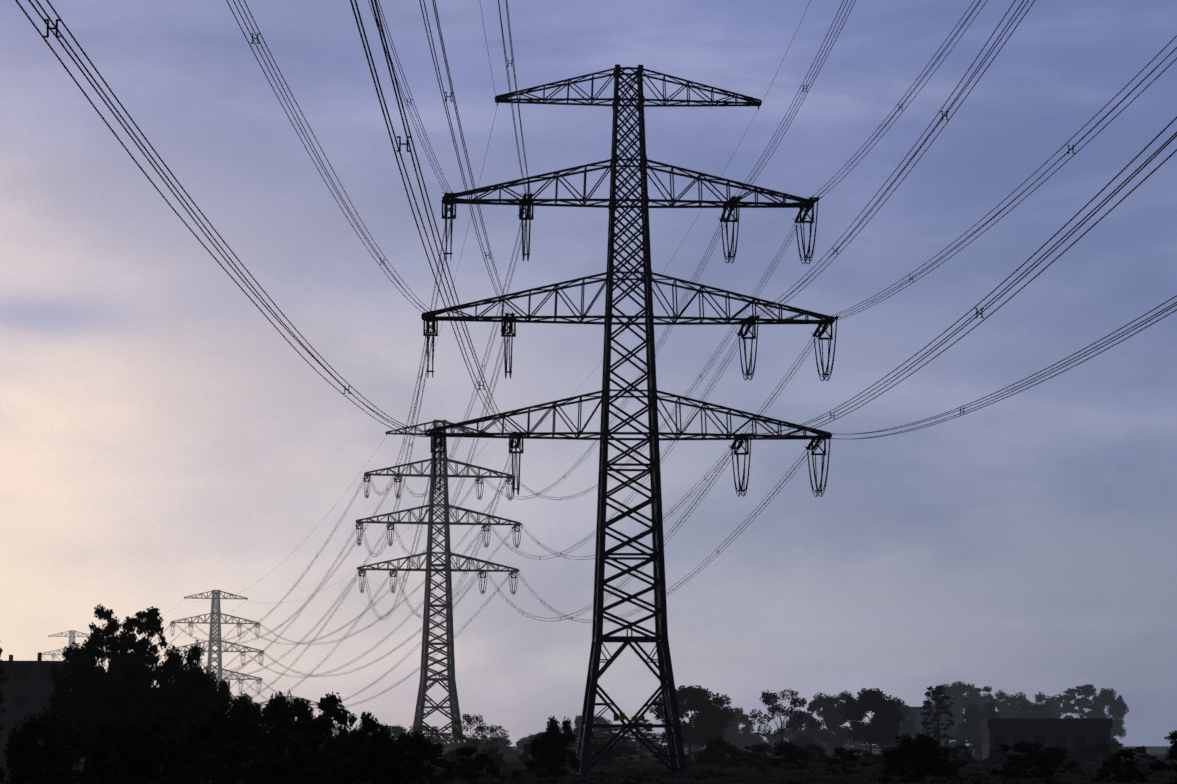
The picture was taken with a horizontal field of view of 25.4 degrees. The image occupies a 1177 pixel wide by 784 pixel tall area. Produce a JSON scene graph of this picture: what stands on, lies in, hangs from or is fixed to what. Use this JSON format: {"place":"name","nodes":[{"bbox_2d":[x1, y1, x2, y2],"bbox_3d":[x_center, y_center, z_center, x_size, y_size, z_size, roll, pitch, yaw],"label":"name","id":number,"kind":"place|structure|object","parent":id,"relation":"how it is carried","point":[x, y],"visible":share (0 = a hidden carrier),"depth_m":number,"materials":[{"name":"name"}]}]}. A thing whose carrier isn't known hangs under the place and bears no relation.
{"place":"outdoors","nodes":[
{"label":"outdoors","id":0,"kind":"place"},
{"bbox_2d":[0,746,1176,783],"bbox_3d":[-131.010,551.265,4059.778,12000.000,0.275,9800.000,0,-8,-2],"label":"ground","id":1,"kind":"structure","parent":0,"point":[778,775],"depth_m":210.85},
{"bbox_2d":[0,648,8,739],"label":"tree","id":2,"kind":"object","parent":1,"relation":"on","point":[4,679],"visible":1,"depth_m":231.05,"materials":[{"name":"black plant"}]},
{"bbox_2d":[0,661,64,764],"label":"building","id":3,"kind":"structure","parent":1,"relation":"on","point":[27,688],"depth_m":320.35,"materials":[{"name":"concrete"},{"name":"glass"}]},
{"bbox_2d":[9,652,41,660],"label":"chimneys","id":4,"kind":"object","parent":3,"relation":"on","point":[39,657],"visible":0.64,"depth_m":326.25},
{"bbox_2d":[0,713,73,783],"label":"bush","id":5,"kind":"object","parent":1,"relation":"on","point":[22,745],"visible":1,"depth_m":126.24,"materials":[{"name":"green plant"}]},
{"bbox_2d":[37,630,103,665],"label":"pylon","id":6,"kind":"object","parent":1,"relation":"on","point":[71,637],"visible":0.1,"depth_m":1295.03,"materials":[{"name":"metal"}]},
{"bbox_2d":[15,0,1176,709],"bbox_3d":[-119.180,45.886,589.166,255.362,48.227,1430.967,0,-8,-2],"label":"power lines","id":7,"kind":"object","parent":6,"relation":"on","point":[1137,170],"visible":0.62,"depth_m":135.18,"materials":[{"name":"grey metal"}]},
{"bbox_2d":[29,706,113,783],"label":"tree","id":8,"kind":"object","parent":1,"relation":"on","point":[74,731],"visible":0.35,"depth_m":141.42,"materials":[{"name":"black plant"}]},
{"bbox_2d":[49,641,99,769],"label":"tree","id":9,"kind":"object","parent":1,"relation":"on","point":[69,657],"visible":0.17,"depth_m":222.32,"materials":[{"name":"black plant"}]},
{"bbox_2d":[51,654,133,745],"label":"tree","id":10,"kind":"object","parent":1,"relation":"on","point":[84,671],"visible":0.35,"depth_m":210.42,"materials":[{"name":"black plant"}]},
{"bbox_2d":[83,604,127,759],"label":"tree","id":11,"kind":"object","parent":1,"relation":"on","point":[101,638],"visible":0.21,"depth_m":224.55,"materials":[{"name":"black plant"}]},
{"bbox_2d":[110,638,151,759],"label":"tree","id":12,"kind":"object","parent":1,"relation":"on","point":[132,645],"visible":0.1,"depth_m":218.85,"materials":[{"name":"black plant"}]},
{"bbox_2d":[95,656,172,752],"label":"tree","id":13,"kind":"object","parent":1,"relation":"on","point":[126,678],"visible":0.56,"depth_m":207.17,"materials":[{"name":"green plant"}]},
{"bbox_2d":[116,606,167,689],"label":"tree","id":14,"kind":"object","parent":1,"relation":"on","point":[152,623],"visible":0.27,"depth_m":228.72,"materials":[{"name":"black plant"}]},
{"bbox_2d":[158,640,203,713],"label":"tree","id":15,"kind":"object","parent":1,"relation":"on","point":[174,664],"visible":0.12,"depth_m":220.72,"materials":[{"name":"black plant"}]},
{"bbox_2d":[163,664,229,748],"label":"tree","id":16,"kind":"object","parent":1,"relation":"on","point":[197,681],"visible":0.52,"depth_m":207.68,"materials":[{"name":"black plant"}]},
{"bbox_2d":[165,590,264,691],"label":"pylon","id":17,"kind":"object","parent":1,"relation":"on","point":[215,622],"visible":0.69,"depth_m":958.57,"materials":[{"name":"metal"}]},
{"bbox_2d":[183,676,247,715],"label":"tree","id":18,"kind":"object","parent":1,"relation":"on","point":[215,688],"visible":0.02,"depth_m":215.07,"materials":[{"name":"black plant"}]},
{"bbox_2d":[191,696,269,783],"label":"tree","id":19,"kind":"object","parent":1,"relation":"on","point":[247,728],"visible":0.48,"depth_m":146.37,"materials":[{"name":"black plant"}]},
{"bbox_2d":[220,690,262,768],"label":"tree","id":20,"kind":"object","parent":1,"relation":"on","point":[235,702],"visible":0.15,"depth_m":201.00,"materials":[{"name":"black plant"}]},
{"bbox_2d":[253,690,319,783],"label":"tree","id":21,"kind":"object","parent":1,"relation":"on","point":[279,710],"visible":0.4,"depth_m":161.76,"materials":[{"name":"black plant"}]},
{"bbox_2d":[244,720,331,783],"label":"tree","id":22,"kind":"object","parent":1,"relation":"on","point":[295,742],"visible":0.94,"depth_m":131.86,"materials":[{"name":"green plant"}]},
{"bbox_2d":[257,690,319,711],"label":"pylon","id":23,"kind":"object","parent":1,"relation":"on","point":[290,696],"visible":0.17,"depth_m":939.19,"materials":[{"name":"metal"}]},
{"bbox_2d":[277,711,343,783],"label":"tree","id":24,"kind":"object","parent":1,"relation":"on","point":[332,771],"visible":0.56,"depth_m":146.85,"materials":[{"name":"black plant"}]},
{"bbox_2d":[288,691,364,782],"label":"tree","id":25,"kind":"object","parent":1,"relation":"on","point":[329,705],"visible":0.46,"depth_m":162.12,"materials":[{"name":"black plant"}]},
{"bbox_2d":[324,723,353,742],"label":"tree","id":26,"kind":"object","parent":1,"relation":"on","point":[336,729],"visible":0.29,"depth_m":513.04,"materials":[{"name":"black plant"}]},
{"bbox_2d":[331,711,379,783],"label":"tree","id":27,"kind":"object","parent":1,"relation":"on","point":[367,721],"visible":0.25,"depth_m":161.93,"materials":[{"name":"black plant"}]},
{"bbox_2d":[337,723,407,783],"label":"tree","id":28,"kind":"object","parent":1,"relation":"on","point":[379,761],"visible":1,"depth_m":132.32,"materials":[{"name":"green plant"}]},
{"bbox_2d":[386,725,407,741],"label":"tree","id":29,"kind":"object","parent":1,"relation":"on","point":[398,730],"visible":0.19,"depth_m":492.85,"materials":[{"name":"black plant"}]},
{"bbox_2d":[394,729,441,783],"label":"tree","id":30,"kind":"object","parent":1,"relation":"on","point":[415,745],"visible":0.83,"depth_m":146.81,"materials":[{"name":"black plant"}]},
{"bbox_2d":[405,724,444,743],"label":"tree","id":31,"kind":"object","parent":1,"relation":"on","point":[432,731],"visible":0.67,"depth_m":414.26,"materials":[{"name":"black plant"}]},
{"bbox_2d":[403,742,455,780],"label":"tree","id":32,"kind":"object","parent":1,"relation":"on","point":[444,763],"visible":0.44,"depth_m":176.77,"materials":[{"name":"black plant"}]},
{"bbox_2d":[355,420,521,749],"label":"pylon","id":33,"kind":"object","parent":1,"relation":"on","point":[423,689],"visible":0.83,"depth_m":563.00,"materials":[{"name":"metal"}]},
{"bbox_2d":[49,0,810,645],"bbox_3d":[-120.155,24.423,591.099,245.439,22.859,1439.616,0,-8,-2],"label":"earth wires","id":34,"kind":"object","parent":33,"relation":"on","point":[455,276],"visible":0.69,"depth_m":276.19,"materials":[{"name":"grey metal"}]},
{"bbox_2d":[428,736,451,754],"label":"tree","id":35,"kind":"object","parent":1,"relation":"on","point":[444,745],"visible":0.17,"depth_m":563.72,"materials":[{"name":"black plant"}]},
{"bbox_2d":[445,735,465,754],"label":"tree","id":36,"kind":"object","parent":1,"relation":"on","point":[450,749],"visible":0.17,"depth_m":626.38,"materials":[{"name":"black plant"}]},
{"bbox_2d":[443,748,472,764],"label":"tree","id":37,"kind":"object","parent":1,"relation":"on","point":[453,756],"visible":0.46,"depth_m":316.36,"materials":[{"name":"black plant"}]},
{"bbox_2d":[451,713,486,746],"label":"tree","id":38,"kind":"object","parent":1,"relation":"on","point":[469,719],"visible":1,"depth_m":375.36,"materials":[{"name":"black plant"}]},
{"bbox_2d":[454,737,487,756],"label":"tree","id":39,"kind":"object","parent":1,"relation":"on","point":[461,745],"visible":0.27,"depth_m":522.55,"materials":[{"name":"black plant"}]},
{"bbox_2d":[444,745,507,779],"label":"bush","id":40,"kind":"object","parent":1,"relation":"on","point":[463,767],"visible":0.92,"depth_m":181.76,"materials":[{"name":"black plant"}]},
{"bbox_2d":[472,747,506,765],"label":"tree","id":41,"kind":"object","parent":1,"relation":"on","point":[497,758],"visible":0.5,"depth_m":306.40,"materials":[{"name":"black plant"}]},
{"bbox_2d":[479,725,511,757],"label":"tree","id":42,"kind":"object","parent":1,"relation":"on","point":[490,731],"visible":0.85,"depth_m":394.76,"materials":[{"name":"black plant"}]},
{"bbox_2d":[475,737,519,756],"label":"tree","id":43,"kind":"object","parent":1,"relation":"on","point":[506,750],"visible":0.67,"depth_m":519.30,"materials":[{"name":"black plant"}]},
{"bbox_2d":[512,734,534,756],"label":"tree","id":44,"kind":"object","parent":1,"relation":"on","point":[522,741],"visible":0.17,"depth_m":571.97,"materials":[{"name":"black plant"}]},
{"bbox_2d":[517,742,537,763],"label":"tree","id":45,"kind":"object","parent":1,"relation":"on","point":[523,757],"visible":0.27,"depth_m":339.42,"materials":[{"name":"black plant"}]},
{"bbox_2d":[512,736,563,777],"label":"bush","id":46,"kind":"object","parent":1,"relation":"on","point":[548,753],"visible":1,"depth_m":196.75,"materials":[{"name":"black plant"}]},
{"bbox_2d":[531,732,575,750],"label":"tree","id":47,"kind":"object","parent":1,"relation":"on","point":[540,733],"visible":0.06,"depth_m":413.95,"materials":[{"name":"black plant"}]},
{"bbox_2d":[537,715,579,774],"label":"tree","id":48,"kind":"object","parent":1,"relation":"on","point":[556,737],"visible":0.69,"depth_m":208.71,"materials":[{"name":"black plant"}]},
{"bbox_2d":[560,715,612,743],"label":"tree","id":49,"kind":"object","parent":1,"relation":"on","point":[599,720],"visible":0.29,"depth_m":593.39,"materials":[{"name":"black plant"}]},
{"bbox_2d":[571,728,601,753],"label":"tree","id":50,"kind":"object","parent":1,"relation":"on","point":[577,730],"visible":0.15,"depth_m":415.38,"materials":[{"name":"black plant"}]},
{"bbox_2d":[0,760,1176,783],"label":"field weeds","id":51,"kind":"object","parent":1,"relation":"on","point":[1047,781],"depth_m":191.84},
{"bbox_2d":[592,728,632,758],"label":"tree","id":52,"kind":"object","parent":1,"relation":"on","point":[610,733],"visible":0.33,"depth_m":434.69,"materials":[{"name":"black plant"}]},
{"bbox_2d":[609,744,649,763],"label":"bush","id":53,"kind":"object","parent":1,"relation":"on","point":[628,751],"visible":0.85,"depth_m":337.62,"materials":[{"name":"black plant"}]},
{"bbox_2d":[421,64,839,773],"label":"pylon","id":54,"kind":"object","parent":1,"relation":"on","point":[665,676],"visible":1,"depth_m":225.55,"materials":[{"name":"metal"}]},
{"bbox_2d":[44,19,1074,676],"bbox_3d":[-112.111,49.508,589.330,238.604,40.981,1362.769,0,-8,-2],"label":"line spacers","id":55,"kind":"object","parent":54,"relation":"on","point":[486,253],"visible":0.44,"depth_m":110.56,"materials":[{"name":"metal"}]},
{"bbox_2d":[622,719,659,760],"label":"tree","id":56,"kind":"object","parent":1,"relation":"on","point":[642,749],"visible":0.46,"depth_m":425.43,"materials":[{"name":"black plant"}]},
{"bbox_2d":[623,739,664,756],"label":"bush","id":57,"kind":"object","parent":1,"relation":"on","point":[657,744],"visible":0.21,"depth_m":558.75,"materials":[{"name":"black plant"}]},
{"bbox_2d":[649,685,734,759],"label":"tree","id":58,"kind":"object","parent":1,"relation":"on","point":[707,718],"visible":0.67,"depth_m":424.05,"materials":[{"name":"green plant"}]},
{"bbox_2d":[692,744,720,755],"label":"bush","id":59,"kind":"object","parent":1,"relation":"on","point":[696,747],"visible":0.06,"depth_m":573.55,"materials":[{"name":"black plant"}]},
{"bbox_2d":[685,748,728,764],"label":"bush","id":60,"kind":"object","parent":1,"relation":"on","point":[696,753],"visible":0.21,"depth_m":331.10,"materials":[{"name":"black plant"}]},
{"bbox_2d":[694,737,743,766],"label":"bush","id":61,"kind":"object","parent":1,"relation":"on","point":[716,746],"visible":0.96,"depth_m":296.63,"materials":[{"name":"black plant"}]},
{"bbox_2d":[719,708,754,754],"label":"tree","id":62,"kind":"object","parent":1,"relation":"on","point":[745,736],"visible":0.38,"depth_m":593.63,"materials":[{"name":"green plant"}]},
{"bbox_2d":[724,706,757,736],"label":"tree","id":63,"kind":"object","parent":1,"relation":"on","point":[737,731],"visible":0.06,"depth_m":603.43,"materials":[{"name":"green plant"}]},
{"bbox_2d":[723,745,773,766],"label":"bush","id":64,"kind":"object","parent":1,"relation":"on","point":[750,759],"visible":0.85,"depth_m":296.50,"materials":[{"name":"green plant"}]},
{"bbox_2d":[743,743,785,759],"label":"bush","id":65,"kind":"object","parent":1,"relation":"on","point":[770,750],"visible":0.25,"depth_m":369.31,"materials":[{"name":"green plant"}]},
{"bbox_2d":[751,732,780,747],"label":"tree","id":66,"kind":"object","parent":1,"relation":"on","point":[770,739],"visible":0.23,"depth_m":642.87,"materials":[{"name":"green plant"}]},
{"bbox_2d":[756,741,809,768],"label":"bush","id":67,"kind":"object","parent":1,"relation":"on","point":[791,752],"visible":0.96,"depth_m":256.68,"materials":[{"name":"green plant"}]},
{"bbox_2d":[750,689,821,757],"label":"tree","id":68,"kind":"object","parent":1,"relation":"on","point":[772,699],"visible":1,"depth_m":436.46,"materials":[{"name":"green plant"}]},
{"bbox_2d":[776,727,802,741],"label":"tree","id":69,"kind":"object","parent":1,"relation":"on","point":[788,737],"visible":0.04,"depth_m":701.48,"materials":[{"name":"green plant"}]},
{"bbox_2d":[787,733,817,757],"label":"bush","id":70,"kind":"object","parent":1,"relation":"on","point":[801,740],"visible":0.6,"depth_m":504.78,"materials":[{"name":"green plant"}]},
{"bbox_2d":[785,709,824,743],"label":"tree","id":71,"kind":"object","parent":1,"relation":"on","point":[799,731],"visible":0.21,"depth_m":595.07,"materials":[{"name":"green plant"}]},
{"bbox_2d":[800,743,829,764],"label":"bush","id":72,"kind":"object","parent":1,"relation":"on","point":[820,752],"visible":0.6,"depth_m":318.29,"materials":[{"name":"green plant"}]},
{"bbox_2d":[816,743,835,755],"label":"bush","id":73,"kind":"object","parent":1,"relation":"on","point":[827,748],"visible":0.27,"depth_m":614.16,"materials":[{"name":"green plant"}]},
{"bbox_2d":[802,690,852,756],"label":"tree","id":74,"kind":"object","parent":1,"relation":"on","point":[833,720],"visible":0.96,"depth_m":554.87,"materials":[{"name":"green plant"}]},
{"bbox_2d":[824,746,871,772],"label":"bush","id":75,"kind":"object","parent":1,"relation":"on","point":[842,753],"visible":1,"depth_m":227.11,"materials":[{"name":"green plant"}]},
{"bbox_2d":[842,741,877,754],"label":"bush","id":76,"kind":"object","parent":1,"relation":"on","point":[861,746],"visible":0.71,"depth_m":624.18,"materials":[{"name":"green plant"}]},
{"bbox_2d":[840,748,883,763],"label":"bush","id":77,"kind":"object","parent":1,"relation":"on","point":[867,756],"visible":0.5,"depth_m":325.73,"materials":[{"name":"green plant"}]},
{"bbox_2d":[838,688,905,752],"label":"tree","id":78,"kind":"object","parent":1,"relation":"on","point":[887,714],"visible":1,"depth_m":455.23,"materials":[{"name":"green plant"}]},
{"bbox_2d":[878,739,903,751],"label":"bush","id":79,"kind":"object","parent":1,"relation":"on","point":[894,744],"visible":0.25,"depth_m":501.05,"materials":[{"name":"green plant"}]},
{"bbox_2d":[873,698,914,747],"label":"tree","id":80,"kind":"object","parent":1,"relation":"on","point":[906,712],"visible":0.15,"depth_m":596.58,"materials":[{"name":"green plant"}]},
{"bbox_2d":[878,732,958,782],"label":"bush","id":81,"kind":"object","parent":1,"relation":"on","point":[924,749],"visible":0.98,"depth_m":172.05,"materials":[{"name":"green plant"}]},
{"bbox_2d":[920,685,954,747],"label":"tree","id":82,"kind":"object","parent":1,"relation":"on","point":[936,692],"visible":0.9,"depth_m":427.69,"materials":[{"name":"green plant"}]},
{"bbox_2d":[911,745,967,775],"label":"bush","id":83,"kind":"object","parent":1,"relation":"on","point":[947,749],"visible":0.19,"depth_m":207.55,"materials":[{"name":"green plant"}]},
{"bbox_2d":[944,731,958,749],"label":"tree","id":84,"kind":"object","parent":1,"relation":"on","point":[951,743],"visible":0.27,"depth_m":650.99,"materials":[{"name":"green plant"}]},
{"bbox_2d":[926,681,986,740],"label":"tree","id":85,"kind":"object","parent":1,"relation":"on","point":[960,699],"visible":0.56,"depth_m":714.34,"materials":[{"name":"green plant"}]},
{"bbox_2d":[941,744,978,763],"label":"bush","id":86,"kind":"object","parent":1,"relation":"on","point":[966,756],"visible":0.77,"depth_m":339.79,"materials":[{"name":"green plant"}]},
{"bbox_2d":[948,740,981,756],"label":"bush","id":87,"kind":"object","parent":1,"relation":"on","point":[973,747],"visible":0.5,"depth_m":531.64,"materials":[{"name":"green plant"}]},
{"bbox_2d":[955,700,1000,746],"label":"tree","id":88,"kind":"object","parent":1,"relation":"on","point":[973,715],"visible":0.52,"depth_m":595.80,"materials":[{"name":"green plant"}]},
{"bbox_2d":[969,686,1002,733],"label":"tree","id":89,"kind":"object","parent":1,"relation":"on","point":[985,699],"visible":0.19,"depth_m":717.25,"materials":[{"name":"green plant"}]},
{"bbox_2d":[981,748,1018,763],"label":"bush","id":90,"kind":"object","parent":1,"relation":"on","point":[991,758],"visible":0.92,"depth_m":346.92,"materials":[{"name":"green plant"}]},
{"bbox_2d":[994,690,1029,717],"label":"tree","id":91,"kind":"object","parent":1,"relation":"on","point":[1010,703],"visible":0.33,"depth_m":716.01,"materials":[{"name":"green plant"}]},
{"bbox_2d":[989,740,1058,777],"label":"bush","id":92,"kind":"object","parent":1,"relation":"on","point":[1012,768],"visible":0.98,"depth_m":187.69,"materials":[{"name":"green plant"}]},
{"bbox_2d":[1003,702,1057,717],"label":"tree","id":93,"kind":"object","parent":1,"relation":"on","point":[1035,710],"visible":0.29,"depth_m":657.10,"materials":[{"name":"green plant"}]},
{"bbox_2d":[1034,692,1070,717],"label":"tree","id":94,"kind":"object","parent":1,"relation":"on","point":[1053,703],"visible":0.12,"depth_m":716.58,"materials":[{"name":"green plant"}]},
{"bbox_2d":[1033,745,1082,772],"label":"bush","id":95,"kind":"object","parent":1,"relation":"on","point":[1056,753],"visible":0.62,"depth_m":227.71,"materials":[{"name":"green plant"}]},
{"bbox_2d":[1050,747,1089,761],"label":"bush","id":96,"kind":"object","parent":1,"relation":"on","point":[1071,755],"visible":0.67,"depth_m":370.75,"materials":[{"name":"green plant"}]},
{"bbox_2d":[1059,684,1104,717],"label":"tree","id":97,"kind":"object","parent":1,"relation":"on","point":[1088,691],"visible":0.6,"depth_m":698.00,"materials":[{"name":"green plant"}]},
{"bbox_2d":[1085,687,1128,738],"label":"tree","id":98,"kind":"object","parent":1,"relation":"on","point":[1117,708],"visible":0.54,"depth_m":696.02,"materials":[{"name":"green plant"}]},
{"bbox_2d":[1111,738,1123,752],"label":"tree","id":99,"kind":"object","parent":1,"relation":"on","point":[1115,745],"visible":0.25,"depth_m":483.67,"materials":[{"name":"green plant"}]},
{"bbox_2d":[1091,748,1148,781],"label":"bush","id":100,"kind":"object","parent":1,"relation":"on","point":[1112,763],"visible":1,"depth_m":168.33,"materials":[{"name":"green plant"}]},
{"bbox_2d":[1121,746,1157,765],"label":"bush","id":101,"kind":"object","parent":1,"relation":"on","point":[1140,750],"visible":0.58,"depth_m":304.69,"materials":[{"name":"green plant"}]},
{"bbox_2d":[1148,730,1176,783],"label":"tree","id":102,"kind":"object","parent":1,"relation":"on","point":[1159,765],"visible":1,"depth_m":148.65,"materials":[{"name":"green plant"}]},
{"bbox_2d":[0,0,1176,745],"label":"sky","id":103,"kind":"structure","parent":0,"point":[163,442],"materials":[{"name":"blue"}]},
{"bbox_2d":[898,707,944,748],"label":"pale building","id":104,"kind":"structure","parent":0,"point":[916,717],"depth_m":632.13,"materials":[{"name":"concrete"}]},
{"bbox_2d":[980,718,1112,760],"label":"hall building","id":105,"kind":"structure","parent":0,"point":[1073,733],"depth_m":412.27,"materials":[{"name":"concrete"},{"name":"glass"}]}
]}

